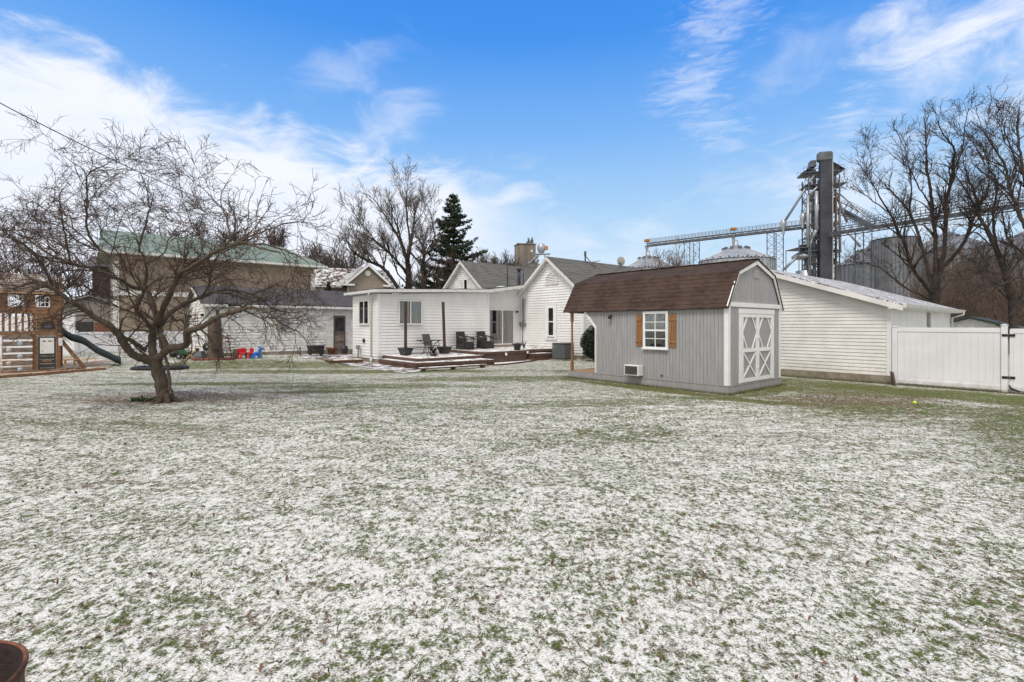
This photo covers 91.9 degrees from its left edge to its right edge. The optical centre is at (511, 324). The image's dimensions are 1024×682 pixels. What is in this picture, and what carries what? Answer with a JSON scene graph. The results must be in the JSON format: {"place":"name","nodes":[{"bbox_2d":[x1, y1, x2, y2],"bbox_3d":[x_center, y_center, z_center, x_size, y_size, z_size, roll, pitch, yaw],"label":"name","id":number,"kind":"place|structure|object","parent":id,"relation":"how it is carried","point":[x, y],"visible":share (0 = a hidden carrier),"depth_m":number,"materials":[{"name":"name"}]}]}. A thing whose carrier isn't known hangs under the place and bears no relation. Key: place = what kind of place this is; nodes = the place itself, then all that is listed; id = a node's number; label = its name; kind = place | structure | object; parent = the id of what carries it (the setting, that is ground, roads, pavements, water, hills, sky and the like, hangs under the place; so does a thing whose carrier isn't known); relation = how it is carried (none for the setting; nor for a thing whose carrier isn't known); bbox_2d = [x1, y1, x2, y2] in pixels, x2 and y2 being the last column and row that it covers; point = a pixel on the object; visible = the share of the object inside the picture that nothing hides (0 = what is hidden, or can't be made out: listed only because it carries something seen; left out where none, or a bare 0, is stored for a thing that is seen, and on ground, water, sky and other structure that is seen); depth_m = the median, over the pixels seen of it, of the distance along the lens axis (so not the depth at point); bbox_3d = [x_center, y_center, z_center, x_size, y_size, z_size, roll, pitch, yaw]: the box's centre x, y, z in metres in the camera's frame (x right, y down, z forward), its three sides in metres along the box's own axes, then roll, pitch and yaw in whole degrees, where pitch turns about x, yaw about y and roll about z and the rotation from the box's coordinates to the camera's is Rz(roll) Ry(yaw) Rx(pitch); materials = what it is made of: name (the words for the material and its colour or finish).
{"place":"outdoors","nodes":[
{"label":"outdoors","id":0,"kind":"place"},
{"bbox_2d":[0,103,380,262],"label":"overhead cable","id":1,"kind":"object","parent":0,"point":[145,174],"visible":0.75,"depth_m":18.52,"materials":[{"name":"black metal"}]},
{"bbox_2d":[0,343,1023,681],"bbox_3d":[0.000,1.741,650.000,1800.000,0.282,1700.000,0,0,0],"label":"ground","id":2,"kind":"structure","parent":0,"point":[504,391],"depth_m":4.51,"materials":[{"name":"snow"}]},
{"bbox_2d":[0,640,28,681],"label":"rusty fire barrel","id":3,"kind":"object","parent":2,"relation":"on","point":[14,658],"visible":1,"depth_m":2.13,"materials":[{"name":"metal"}]},
{"bbox_2d":[0,314,75,357],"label":"tall vinyl fence","id":4,"kind":"object","parent":2,"relation":"on","point":[73,345],"visible":0.25,"depth_m":24.36,"materials":[{"name":"plastic"}]},
{"bbox_2d":[0,227,93,315],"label":"bare tree","id":5,"kind":"object","parent":2,"relation":"on","point":[51,271],"visible":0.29,"depth_m":48.19,"materials":[{"name":"brown plant"}]},
{"bbox_2d":[0,367,106,377],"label":"border timber","id":6,"kind":"object","parent":2,"relation":"on","point":[49,373],"visible":1,"depth_m":18.32,"materials":[{"name":"brown wood"}]},
{"bbox_2d":[0,357,114,374],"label":"play area","id":7,"kind":"object","parent":2,"relation":"on","point":[95,363],"visible":0.45,"depth_m":21.29,"materials":[{"name":"brown soil"}]},
{"bbox_2d":[0,273,120,373],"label":"playset","id":8,"kind":"object","parent":7,"relation":"on","point":[47,355],"visible":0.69,"depth_m":19.21,"materials":[{"name":"brown wood"}]},
{"bbox_2d":[8,295,22,306],"bbox_3d":[-18.797,-0.906,18.768,0.416,0.462,0.045,0,0,-40],"label":"toy window","id":9,"kind":"structure","parent":8,"relation":"in","point":[11,295],"depth_m":18.72,"materials":[{"name":"white plastic"}]},
{"bbox_2d":[36,295,49,306],"bbox_3d":[-18.231,-0.906,19.245,0.416,0.462,0.045,0,0,-40],"label":"toy window","id":10,"kind":"structure","parent":8,"relation":"in","point":[41,295],"depth_m":19.27,"materials":[{"name":"white plastic"}]},
{"bbox_2d":[38,336,55,369],"bbox_3d":[-18.143,1.130,19.342,0.510,1.340,0.037,0,0,-40],"label":"door","id":11,"kind":"structure","parent":8,"relation":"in","point":[46,348],"depth_m":19.32,"materials":[{"name":"white plastic"}]},
{"bbox_2d":[64,261,91,296],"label":"bare tree","id":12,"kind":"object","parent":2,"relation":"on","point":[88,282],"visible":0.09,"depth_m":48.96,"materials":[{"name":"brown plant"}]},
{"bbox_2d":[50,295,109,331],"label":"grey sided garage","id":13,"kind":"structure","parent":2,"relation":"on","point":[87,323],"depth_m":44.95,"materials":[{"name":"grey"}]},
{"bbox_2d":[76,322,92,331],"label":"window","id":14,"kind":"structure","parent":13,"relation":"in","point":[84,325],"depth_m":44.83,"materials":[{"name":"glass"}]},
{"bbox_2d":[95,322,109,331],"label":"garage door","id":15,"kind":"structure","parent":13,"relation":"in","point":[98,327],"depth_m":45.11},
{"bbox_2d":[89,256,109,298],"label":"brown chimney house","id":16,"kind":"structure","parent":2,"relation":"on","point":[92,264],"depth_m":45.84,"materials":[{"name":"grey"}]},
{"bbox_2d":[76,331,189,353],"bbox_3d":[-21.067,1.028,29.250,7.078,1.405,0.134,0,0,-40],"label":"vinyl fence","id":17,"kind":"object","parent":2,"relation":"on","point":[114,349],"visible":0.27,"depth_m":27.96,"materials":[{"name":"plastic"}]},
{"bbox_2d":[124,395,155,401],"bbox_3d":[-8.902,1.801,11.886,0.817,0.211,0.411,0,0,0],"label":"grass tuft","id":18,"kind":"object","parent":2,"relation":"on","point":[142,399],"visible":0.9,"depth_m":11.83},
{"bbox_2d":[137,216,217,239],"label":"bare tree","id":19,"kind":"object","parent":2,"relation":"on","point":[201,230],"visible":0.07,"depth_m":65.60,"materials":[{"name":"brown plant"}]},
{"bbox_2d":[176,348,198,358],"bbox_3d":[-15.325,1.370,23.468,0.870,0.518,0.656,0,0,-5],"label":"green ride on tractor","id":20,"kind":"object","parent":2,"relation":"on","point":[186,352],"visible":0.49,"depth_m":23.33,"materials":[{"name":"plastic"}]},
{"bbox_2d":[0,107,374,404],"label":"crooked tree","id":21,"kind":"object","parent":2,"relation":"on","point":[154,359],"visible":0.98,"depth_m":11.45,"materials":[{"name":"grey plant"}]},
{"bbox_2d":[130,330,189,370],"bbox_3d":[-9.248,0.638,12.718,1.378,1.104,1.458,0,0,-4],"label":"swing","id":22,"kind":"object","parent":21,"relation":"hanging from","point":[147,368],"visible":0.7,"depth_m":12.84,"materials":[{"name":"grey plastic"}]},
{"bbox_2d":[186,343,207,359],"bbox_3d":[-14.608,1.243,23.101,0.926,0.769,0.438,0,0,0],"label":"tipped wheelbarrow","id":23,"kind":"object","parent":2,"relation":"on","point":[202,354],"visible":0.77,"depth_m":23.12,"materials":[{"name":"grey plastic"}]},
{"bbox_2d":[97,228,327,331],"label":"tan building","id":24,"kind":"structure","parent":2,"relation":"on","point":[273,263],"depth_m":40.51,"materials":[{"name":"paint"}]},
{"bbox_2d":[191,357,235,360],"bbox_3d":[-13.966,1.592,22.919,1.987,0.090,0.781,0,0,0],"label":"brick edging","id":25,"kind":"object","parent":2,"relation":"on","point":[207,359],"visible":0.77,"depth_m":22.61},
{"bbox_2d":[206,316,223,358],"bbox_3d":[-13.983,0.667,23.366,0.901,2.140,0.885,-1,0,0],"label":"tree stump","id":26,"kind":"object","parent":2,"relation":"on","point":[213,337],"visible":0.4,"depth_m":23.10,"materials":[{"name":"wood"}]},
{"bbox_2d":[215,310,219,357],"bbox_3d":[-13.670,0.528,22.960,0.180,2.430,0.180,1,0,-23],"label":"wooden pole","id":27,"kind":"object","parent":2,"relation":"on","point":[217,329],"visible":0.47,"depth_m":22.91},
{"bbox_2d":[208,327,251,359],"bbox_3d":[-13.419,1.046,23.608,2.220,1.834,2.146,0,0,0],"label":"bramble vine","id":28,"kind":"object","parent":2,"relation":"on","point":[230,344],"visible":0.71,"depth_m":23.60,"materials":[{"name":"plant"}]},
{"bbox_2d":[237,348,249,358],"bbox_3d":[-12.803,1.379,23.618,0.385,0.505,0.478,0,0,40],"label":"red toy table","id":29,"kind":"object","parent":2,"relation":"on","point":[241,350],"visible":1,"depth_m":23.63,"materials":[{"name":"plastic"}]},
{"bbox_2d":[216,217,295,248],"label":"bare tree","id":30,"kind":"object","parent":2,"relation":"on","point":[281,243],"visible":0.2,"depth_m":69.04,"materials":[{"name":"brown plant"}]},
{"bbox_2d":[250,346,263,358],"bbox_3d":[-12.285,1.353,23.880,0.177,0.599,0.615,0,0,40],"label":"blue rocking toy","id":31,"kind":"object","parent":2,"relation":"on","point":[257,353],"visible":0.84,"depth_m":23.86,"materials":[{"name":"plastic"}]},
{"bbox_2d":[186,285,372,355],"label":"white outbuilding","id":32,"kind":"structure","parent":2,"relation":"on","point":[337,333],"depth_m":27.06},
{"bbox_2d":[333,316,345,349],"bbox_3d":[-9.983,0.485,28.640,0.700,1.970,0.056,0,0,-40],"label":"door","id":33,"kind":"structure","parent":32,"relation":"in","point":[339,324],"depth_m":28.63,"materials":[{"name":"brown wood"}]},
{"bbox_2d":[296,237,340,265],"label":"bare tree","id":34,"kind":"object","parent":2,"relation":"on","point":[310,256],"visible":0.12,"depth_m":81.08,"materials":[{"name":"brown plant"}]},
{"bbox_2d":[305,227,375,268],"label":"bare tree","id":35,"kind":"object","parent":2,"relation":"on","point":[337,261],"visible":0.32,"depth_m":74.26,"materials":[{"name":"brown plant"}]},
{"bbox_2d":[324,358,362,363],"bbox_3d":[-8.181,1.780,24.037,1.550,0.210,1.350,0,0,-32],"label":"plank landing","id":36,"kind":"object","parent":2,"relation":"on","point":[351,360],"visible":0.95,"depth_m":23.74,"materials":[{"name":"brown wood"}]},
{"bbox_2d":[314,263,394,293],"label":"tan gabled house","id":37,"kind":"structure","parent":2,"relation":"on","point":[368,276],"depth_m":55.65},
{"bbox_2d":[298,354,420,372],"bbox_3d":[-7.073,1.727,24.250,4.385,0.222,12.013,0,0,-43],"label":"mulch bed","id":38,"kind":"object","parent":2,"relation":"on","point":[365,364],"visible":0.43,"depth_m":22.80,"materials":[{"name":"snow"}]},
{"bbox_2d":[307,345,324,355],"bbox_3d":[-10.670,1.409,26.942,0.820,0.550,0.500,0,0,-40],"label":"covered grill","id":39,"kind":"object","parent":38,"relation":"on","point":[311,351],"visible":0.84,"depth_m":26.78,"materials":[{"name":"metal"}]},
{"bbox_2d":[326,347,335,353],"bbox_3d":[-10.374,1.502,28.388,0.580,0.400,0.580,0,0,0],"label":"terracotta pot","id":40,"kind":"object","parent":38,"relation":"on","point":[331,350],"visible":0.61,"depth_m":28.20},
{"bbox_2d":[340,345,347,353],"bbox_3d":[-8.734,1.290,25.798,0.400,0.420,0.390,0,0,0],"label":"planter pot","id":41,"kind":"object","parent":38,"relation":"on","point":[344,348],"visible":1,"depth_m":25.66,"materials":[{"name":"metal"}]},
{"bbox_2d":[331,183,449,288],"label":"bare tree","id":42,"kind":"object","parent":2,"relation":"on","point":[423,277],"visible":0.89,"depth_m":56.94,"materials":[{"name":"brown plant"}]},
{"bbox_2d":[333,154,448,293],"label":"bare tree","id":43,"kind":"object","parent":2,"relation":"on","point":[406,269],"visible":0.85,"depth_m":60.44,"materials":[{"name":"brown plant"}]},
{"bbox_2d":[401,192,488,293],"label":"spruce tree","id":44,"kind":"object","parent":2,"relation":"on","point":[452,223],"visible":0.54,"depth_m":59.09,"materials":[{"name":"green plant"}]},
{"bbox_2d":[422,249,474,288],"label":"bare tree","id":45,"kind":"object","parent":2,"relation":"on","point":[443,277],"visible":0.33,"depth_m":52.37,"materials":[{"name":"brown plant"}]},
{"bbox_2d":[418,364,486,371],"bbox_3d":[-2.388,1.785,20.447,3.100,0.170,0.300,0,0,-37],"label":"loose plank step","id":46,"kind":"object","parent":2,"relation":"on","point":[453,367],"visible":0.94,"depth_m":20.32,"materials":[{"name":"brown wood"}]},
{"bbox_2d":[378,346,552,368],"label":"wooden deck","id":47,"kind":"structure","parent":2,"relation":"on","point":[469,357],"depth_m":23.22,"materials":[{"name":"brown wood"}]},
{"bbox_2d":[397,348,413,354],"bbox_3d":[-5.034,1.270,23.424,0.540,0.340,0.540,0,0,38],"label":"planter pot","id":48,"kind":"object","parent":47,"relation":"on","point":[405,351],"visible":0.96,"depth_m":23.27,"materials":[{"name":"black plastic"}]},
{"bbox_2d":[404,301,406,347],"bbox_3d":[-5.034,0.025,23.424,0.110,2.250,0.110,0,0,-40],"label":"wooden post","id":49,"kind":"object","parent":48,"relation":"in","point":[405,324],"visible":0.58,"depth_m":23.39,"materials":[{"name":"wood"}]},
{"bbox_2d":[416,339,441,354],"bbox_3d":[-3.927,1.093,23.507,1.254,0.733,1.254,0,0,-40],"label":"patio table","id":50,"kind":"object","parent":47,"relation":"on","point":[431,340],"visible":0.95,"depth_m":23.36,"materials":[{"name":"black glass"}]},
{"bbox_2d":[422,334,439,353],"bbox_3d":[-4.021,0.951,24.529,0.714,0.998,0.548,0,0,32],"label":"sling chair","id":51,"kind":"object","parent":47,"relation":"on","point":[425,336],"visible":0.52,"depth_m":24.60,"materials":[{"name":"grey fabric"}]},
{"bbox_2d":[427,345,439,355],"bbox_3d":[-3.592,1.185,22.764,0.561,0.521,0.561,0,0,6],"label":"spiky plant","id":52,"kind":"object","parent":47,"relation":"on","point":[433,350],"visible":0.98,"depth_m":22.70,"materials":[{"name":"brown plant"}]},
{"bbox_2d":[437,346,451,353],"bbox_3d":[-3.363,1.270,24.700,0.540,0.340,0.540,0,0,38],"label":"planter pot","id":53,"kind":"object","parent":47,"relation":"on","point":[445,350],"visible":0.94,"depth_m":24.55,"materials":[{"name":"black plastic"}]},
{"bbox_2d":[442,302,445,346],"bbox_3d":[-3.397,0.011,24.672,0.197,2.282,0.110,0,0,-40],"label":"wooden post","id":54,"kind":"object","parent":53,"relation":"in","point":[443,324],"visible":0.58,"depth_m":24.63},
{"bbox_2d":[456,331,473,349],"bbox_3d":[-2.478,0.830,25.898,0.789,0.930,0.740,0,0,44],"label":"wicker armchair","id":55,"kind":"object","parent":47,"relation":"on","point":[462,342],"visible":1,"depth_m":25.81,"materials":[{"name":"wicker"}]},
{"bbox_2d":[476,331,493,348],"bbox_3d":[-1.471,0.830,26.799,0.740,0.930,0.789,0,0,-42],"label":"wicker armchair","id":56,"kind":"object","parent":47,"relation":"on","point":[483,342],"visible":0.99,"depth_m":26.69,"materials":[{"name":"wicker"}]},
{"bbox_2d":[512,343,521,349],"bbox_3d":[0.264,1.088,25.207,0.500,0.413,0.500,0,0,4],"label":"round planter","id":57,"kind":"object","parent":47,"relation":"on","point":[516,346],"visible":0.94,"depth_m":25.06,"materials":[{"name":"black plastic"}]},
{"bbox_2d":[344,256,645,362],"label":"house","id":58,"kind":"structure","parent":2,"relation":"on","point":[507,305],"depth_m":27.25,"materials":[{"name":"white plastic"}]},
{"bbox_2d":[358,300,368,324],"bbox_3d":[-7.388,-0.597,24.623,0.080,1.205,1.200,0,0,-40],"label":"window","id":59,"kind":"structure","parent":58,"relation":"in","point":[363,306],"depth_m":24.62,"materials":[{"name":"white glass"}]},
{"bbox_2d":[399,300,422,324],"bbox_3d":[-5.010,-0.597,24.521,1.320,1.205,0.080,0,0,-40],"label":"window","id":60,"kind":"structure","parent":58,"relation":"in","point":[414,308],"depth_m":24.58,"materials":[{"name":"white glass"}]},
{"bbox_2d":[463,279,467,288],"bbox_3d":[-3.229,-2.746,34.326,0.080,0.847,0.532,0,0,-40],"label":"window","id":61,"kind":"structure","parent":58,"relation":"in","point":[465,281],"depth_m":34.36,"materials":[{"name":"white glass"}]},
{"bbox_2d":[489,309,513,344],"bbox_3d":[-0.601,0.140,28.902,1.880,2.060,0.060,0,0,-40],"label":"patio door","id":62,"kind":"structure","parent":58,"relation":"in","point":[501,321],"depth_m":28.92,"materials":[{"name":"white glass"}]},
{"bbox_2d":[545,303,556,339],"bbox_3d":[2.182,-0.180,27.891,0.090,2.060,0.920,0,0,-40],"label":"window","id":63,"kind":"structure","parent":58,"relation":"in","point":[550,308],"depth_m":27.89,"materials":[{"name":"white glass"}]},
{"bbox_2d":[617,257,624,266],"bbox_3d":[6.881,-3.881,31.734,0.479,0.963,0.682,0,0,40],"label":"satellite dish","id":64,"kind":"object","parent":58,"relation":"attached to","point":[620,261],"visible":0.95,"depth_m":31.87,"materials":[{"name":"metal"}]},
{"bbox_2d":[474,245,520,265],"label":"bare tree","id":65,"kind":"object","parent":2,"relation":"on","point":[493,260],"visible":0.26,"depth_m":94.78,"materials":[{"name":"brown plant"}]},
{"bbox_2d":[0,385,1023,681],"bbox_3d":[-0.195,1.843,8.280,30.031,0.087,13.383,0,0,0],"label":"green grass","id":66,"kind":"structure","parent":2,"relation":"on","point":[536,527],"depth_m":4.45,"materials":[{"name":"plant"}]},
{"bbox_2d":[494,359,537,365],"bbox_3d":[0.634,1.820,24.491,0.442,0.090,5.248,0,0,29],"label":"bed edging","id":67,"kind":"object","parent":2,"relation":"on","point":[516,362],"visible":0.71,"depth_m":23.37,"materials":[{"name":"brown wood"}]},
{"bbox_2d":[514,237,538,267],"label":"concrete silo","id":68,"kind":"object","parent":2,"relation":"on","point":[523,252],"visible":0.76,"depth_m":147.59,"materials":[{"name":"concrete"}]},
{"bbox_2d":[517,243,549,266],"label":"hopper tower","id":69,"kind":"structure","parent":2,"relation":"on","point":[541,248],"depth_m":146.93,"materials":[{"name":"metal"}]},
{"bbox_2d":[549,342,576,360],"bbox_3d":[2.655,1.415,25.783,1.000,0.930,1.000,0,0,-44],"label":"condenser unit","id":70,"kind":"object","parent":2,"relation":"on","point":[561,351],"visible":0.94,"depth_m":25.45,"materials":[{"name":"metal"}]},
{"bbox_2d":[140,375,1023,402],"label":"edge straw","id":71,"kind":"object","parent":2,"relation":"on","point":[747,392],"visible":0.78,"depth_m":14.24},
{"bbox_2d":[580,325,594,359],"bbox_3d":[4.273,0.958,24.898,1.714,1.903,1.747,0,0,0],"label":"round bush","id":72,"kind":"object","parent":2,"relation":"on","point":[587,340],"visible":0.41,"depth_m":24.58,"materials":[{"name":"green plant"}]},
{"bbox_2d":[628,251,671,268],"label":"grain bin","id":73,"kind":"object","parent":2,"relation":"on","point":[640,260],"visible":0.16,"depth_m":126.42,"materials":[{"name":"metal"}]},
{"bbox_2d":[641,237,697,268],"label":"bare tree","id":74,"kind":"object","parent":2,"relation":"on","point":[680,263],"visible":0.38,"depth_m":69.35,"materials":[{"name":"brown plant"}]},
{"bbox_2d":[563,258,783,394],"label":"garden shed","id":75,"kind":"structure","parent":2,"relation":"on","point":[714,327],"depth_m":14.39,"materials":[{"name":"grey paint"}]},
{"bbox_2d":[641,311,667,349],"bbox_3d":[4.226,0.174,14.634,0.080,1.138,0.895,0,0,-40],"label":"window","id":76,"kind":"structure","parent":75,"relation":"in","point":[655,323],"depth_m":14.63,"materials":[{"name":"white glass"}]},
{"bbox_2d":[742,314,757,382],"bbox_3d":[6.598,0.643,13.764,0.966,1.875,0.034,0,0,-40],"label":"door","id":77,"kind":"structure","parent":75,"relation":"in","point":[749,322],"depth_m":13.77,"materials":[{"name":"grey paint"}]},
{"bbox_2d":[758,314,772,379],"bbox_3d":[7.347,0.643,14.378,0.966,1.875,0.033,0,0,-40],"label":"door","id":78,"kind":"structure","parent":75,"relation":"in","point":[765,322],"depth_m":14.42,"materials":[{"name":"grey paint"}]},
{"bbox_2d":[698,240,775,269],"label":"grain bin","id":79,"kind":"object","parent":2,"relation":"on","point":[736,251],"visible":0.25,"depth_m":105.18,"materials":[{"name":"metal"}]},
{"bbox_2d":[767,231,783,271],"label":"support tower","id":80,"kind":"structure","parent":2,"relation":"on","point":[774,248],"depth_m":114.96,"materials":[{"name":"metal"}]},
{"bbox_2d":[646,220,805,246],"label":"conveyor gallery","id":81,"kind":"object","parent":80,"relation":"on","point":[719,236],"visible":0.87,"depth_m":120.74,"materials":[{"name":"metal"}]},
{"bbox_2d":[730,227,736,245],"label":"conveyor motor","id":82,"kind":"object","parent":81,"relation":"attached to","point":[733,238],"visible":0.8,"depth_m":119.70,"materials":[{"name":"metal"}]},
{"bbox_2d":[564,374,1023,395],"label":"edge grass","id":83,"kind":"structure","parent":2,"relation":"on","point":[743,391],"depth_m":14.44,"materials":[{"name":"plant"}]},
{"bbox_2d":[786,238,818,276],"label":"cone hopper","id":84,"kind":"object","parent":2,"relation":"on","point":[800,254],"visible":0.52,"depth_m":110.82,"materials":[{"name":"metal"}]},
{"bbox_2d":[780,151,870,280],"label":"elevator tower","id":85,"kind":"structure","parent":2,"relation":"on","point":[819,219],"depth_m":107.66,"materials":[{"name":"grey metal"}]},
{"bbox_2d":[837,201,882,230],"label":"inclined conveyor","id":86,"kind":"object","parent":85,"relation":"attached to","point":[849,214],"visible":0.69,"depth_m":106.30,"materials":[{"name":"metal"}]},
{"bbox_2d":[828,189,1023,236],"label":"conveyor gallery","id":87,"kind":"object","parent":85,"relation":"attached to","point":[955,215],"visible":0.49,"depth_m":94.59,"materials":[{"name":"metal"}]},
{"bbox_2d":[834,242,873,288],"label":"grain bin","id":88,"kind":"object","parent":2,"relation":"on","point":[847,272],"visible":0.14,"depth_m":121.80,"materials":[{"name":"grey metal"}]},
{"bbox_2d":[855,233,872,288],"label":"support tower","id":89,"kind":"structure","parent":2,"relation":"on","point":[863,268],"depth_m":102.21,"materials":[{"name":"metal"}]},
{"bbox_2d":[770,269,965,383],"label":"garage","id":90,"kind":"structure","parent":2,"relation":"on","point":[834,329],"depth_m":16.71,"materials":[{"name":"beige plastic"}]},
{"bbox_2d":[890,371,895,385],"bbox_3d":[11.591,1.643,15.066,0.122,0.421,0.320,0,0,30],"label":"concrete block","id":91,"kind":"object","parent":2,"relation":"on","point":[892,378],"depth_m":14.95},
{"bbox_2d":[870,231,921,297],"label":"tall steel tank","id":92,"kind":"object","parent":2,"relation":"on","point":[880,277],"visible":0.25,"depth_m":114.68,"materials":[{"name":"metal"}]},
{"bbox_2d":[818,86,1014,303],"bbox_3d":[27.435,-6.857,33.666,18.087,17.741,8.710,0,0,-41],"label":"bare tree","id":93,"kind":"object","parent":2,"relation":"on","point":[935,290],"visible":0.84,"depth_m":33.24,"materials":[{"name":"brown plant"}]},
{"bbox_2d":[892,324,1008,392],"bbox_3d":[12.592,0.968,14.359,0.152,1.965,2.552,0,0,-40],"label":"vinyl fence panel","id":94,"kind":"object","parent":2,"relation":"on","point":[975,358],"visible":0.93,"depth_m":14.25,"materials":[{"name":"plastic"}]},
{"bbox_2d":[887,235,1023,325],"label":"brown thicket","id":95,"kind":"object","parent":2,"relation":"on","point":[970,304],"visible":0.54,"depth_m":41.66,"materials":[{"name":"plant"}]},
{"bbox_2d":[921,228,989,306],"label":"grain bin","id":96,"kind":"object","parent":2,"relation":"on","point":[959,237],"visible":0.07,"depth_m":122.46,"materials":[{"name":"grey metal"}]},
{"bbox_2d":[907,109,1023,353],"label":"bare tree","id":97,"kind":"object","parent":2,"relation":"on","point":[1013,306],"visible":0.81,"depth_m":30.51,"materials":[{"name":"brown plant"}]},
{"bbox_2d":[936,76,1023,301],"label":"bare tree","id":98,"kind":"object","parent":2,"relation":"on","point":[1009,186],"visible":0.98,"depth_m":26.81,"materials":[{"name":"brown plant"}]},
{"bbox_2d":[950,316,1023,353],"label":"green roofed shed","id":99,"kind":"structure","parent":2,"relation":"on","point":[973,322],"depth_m":32.89,"materials":[{"name":"white"}]},
{"bbox_2d":[963,231,1023,319],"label":"grain bin","id":100,"kind":"object","parent":2,"relation":"on","point":[1015,238],"visible":0.08,"depth_m":109.83,"materials":[{"name":"grey metal"}]},
{"bbox_2d":[1002,326,1023,392],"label":"fence gate","id":101,"kind":"structure","parent":2,"relation":"on","point":[1016,377],"depth_m":13.26,"materials":[{"name":"white plastic"}]},
{"bbox_2d":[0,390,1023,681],"bbox_3d":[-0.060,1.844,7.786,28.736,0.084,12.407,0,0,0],"label":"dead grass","id":102,"kind":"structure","parent":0,"point":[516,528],"depth_m":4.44,"materials":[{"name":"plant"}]},
{"bbox_2d":[0,0,1023,315],"label":"sky","id":103,"kind":"structure","parent":0,"point":[599,128],"materials":[{"name":"blue"}]},
{"bbox_2d":[6,385,1022,681],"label":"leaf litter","id":104,"kind":"object","parent":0,"point":[490,535],"visible":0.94,"depth_m":4.65,"materials":[{"name":"plant"}]},
{"bbox_2d":[684,241,699,264],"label":"support tower","id":105,"kind":"structure","parent":0,"point":[691,252],"depth_m":122.18,"materials":[{"name":"metal"}]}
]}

